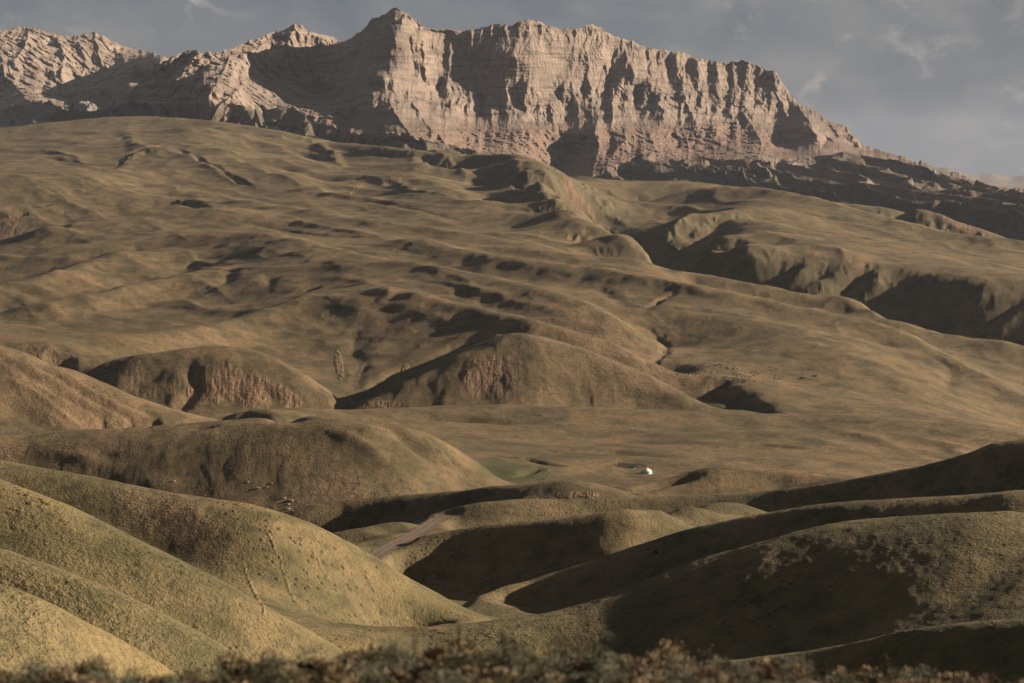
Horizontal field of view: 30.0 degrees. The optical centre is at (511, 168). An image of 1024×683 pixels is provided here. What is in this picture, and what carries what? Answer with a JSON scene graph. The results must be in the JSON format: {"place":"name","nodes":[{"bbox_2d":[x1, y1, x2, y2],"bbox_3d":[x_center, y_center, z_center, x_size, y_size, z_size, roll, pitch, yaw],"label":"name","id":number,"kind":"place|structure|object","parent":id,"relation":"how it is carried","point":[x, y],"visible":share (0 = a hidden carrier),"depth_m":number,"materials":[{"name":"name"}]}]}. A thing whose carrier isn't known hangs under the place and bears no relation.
{"place":"outdoors","nodes":[
{"label":"outdoors","id":0,"kind":"place"},
{"bbox_2d":[0,26,169,125],"bbox_3d":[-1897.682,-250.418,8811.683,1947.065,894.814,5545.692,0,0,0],"label":"sandstone range","id":1,"kind":"structure","parent":0,"point":[46,77],"depth_m":8957.08,"materials":[{"name":"beige stone"}]},
{"bbox_2d":[370,515,448,559],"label":"dirt road","id":2,"kind":"structure","parent":0,"point":[381,551],"depth_m":702.08,"materials":[{"name":"brown soil"}]},
{"bbox_2d":[0,116,1023,682],"bbox_3d":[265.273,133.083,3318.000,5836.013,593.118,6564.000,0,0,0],"label":"grassland hills","id":3,"kind":"structure","parent":0,"point":[378,346],"depth_m":1404.07,"materials":[{"name":"brown plant"}]},
{"bbox_2d":[641,468,651,473],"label":"yurt","id":4,"kind":"object","parent":3,"relation":"on","point":[646,471],"visible":1,"depth_m":1149.16,"materials":[{"name":"white fabric"}]},
{"bbox_2d":[0,0,1023,176],"label":"sky","id":5,"kind":"structure","parent":0,"point":[939,83],"materials":[{"name":"grey"}]},
{"bbox_2d":[258,671,821,682],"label":"ground","id":6,"kind":"structure","parent":0,"point":[570,673],"depth_m":11.95,"materials":[{"name":"soil"}]},
{"bbox_2d":[413,622,417,655],"bbox_3d":[-0.635,3.131,12.589,0.033,0.300,0.030,0,0,0],"label":"grass tuft","id":7,"kind":"object","parent":6,"relation":"on","point":[413,640],"visible":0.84,"depth_m":12.60,"materials":[{"name":"beige plant"}]},
{"bbox_2d":[422,644,446,659],"bbox_3d":[-0.493,3.162,12.306,0.150,0.176,0.164,0,0,-35],"label":"grass tuft","id":8,"kind":"object","parent":6,"relation":"on","point":[434,652],"visible":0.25,"depth_m":12.29,"materials":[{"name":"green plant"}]},
{"bbox_2d":[458,622,460,653],"bbox_3d":[-0.349,3.163,12.697,0.023,0.322,0.059,0,0,0],"label":"grass tuft","id":9,"kind":"object","parent":6,"relation":"on","point":[459,636],"visible":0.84,"depth_m":12.69,"materials":[{"name":"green plant"}]},
{"bbox_2d":[499,623,506,650],"bbox_3d":[-0.061,3.196,12.807,0.056,0.307,0.036,0,0,0],"label":"grass tuft","id":10,"kind":"object","parent":6,"relation":"on","point":[503,635],"visible":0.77,"depth_m":12.80,"materials":[{"name":"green plant"}]},
{"bbox_2d":[0,636,1022,682],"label":"dry grass cover","id":11,"kind":"object","parent":6,"relation":"on","point":[324,667],"visible":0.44,"depth_m":11.60,"materials":[{"name":"brown plant"}]},
{"bbox_2d":[0,634,1023,682],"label":"heath cover","id":12,"kind":"object","parent":6,"relation":"on","point":[451,666],"visible":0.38,"depth_m":11.84,"materials":[{"name":"brown plant"}]},
{"bbox_2d":[0,636,1023,682],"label":"sagebrush cover","id":13,"kind":"object","parent":6,"relation":"on","point":[411,662],"visible":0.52,"depth_m":11.43,"materials":[{"name":"green plant"}]},
{"bbox_2d":[576,639,579,658],"bbox_3d":[0.445,3.260,12.790,0.018,0.221,0.085,0,0,-10],"label":"grass tuft","id":14,"kind":"object","parent":6,"relation":"on","point":[578,652],"visible":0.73,"depth_m":12.80,"materials":[{"name":"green plant"}]},
{"bbox_2d":[170,647,1005,682],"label":"red herb cover","id":15,"kind":"object","parent":6,"relation":"on","point":[191,678],"visible":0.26,"depth_m":11.65,"materials":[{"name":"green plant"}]},
{"bbox_2d":[698,643,712,665],"bbox_3d":[1.300,3.297,12.802,0.103,0.231,0.035,0,0,-23],"label":"grass tuft","id":16,"kind":"object","parent":6,"relation":"on","point":[704,662],"visible":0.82,"depth_m":12.80,"materials":[{"name":"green plant"}]},
{"bbox_2d":[880,653,887,677],"bbox_3d":[2.478,3.350,12.696,0.056,0.255,0.056,0,0,27],"label":"grass tuft","id":17,"kind":"object","parent":6,"relation":"on","point":[885,671],"visible":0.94,"depth_m":12.69,"materials":[{"name":"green plant"}]},
{"bbox_2d":[105,8,1023,240],"bbox_3d":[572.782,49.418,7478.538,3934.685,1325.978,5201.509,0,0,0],"label":"sandstone mountain","id":18,"kind":"structure","parent":0,"point":[591,100],"depth_m":7407.92,"materials":[{"name":"beige stone"}]},
{"bbox_2d":[930,166,1023,185],"bbox_3d":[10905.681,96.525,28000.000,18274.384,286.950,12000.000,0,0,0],"label":"distant mountains","id":19,"kind":"structure","parent":0,"point":[992,179],"depth_m":25932.07,"materials":[{"name":"beige stone"}]},
{"bbox_2d":[997,186,1023,188],"bbox_3d":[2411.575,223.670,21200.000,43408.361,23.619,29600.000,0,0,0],"label":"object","id":20,"kind":"structure","parent":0,"point":[1012,187],"depth_m":23679.79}
]}

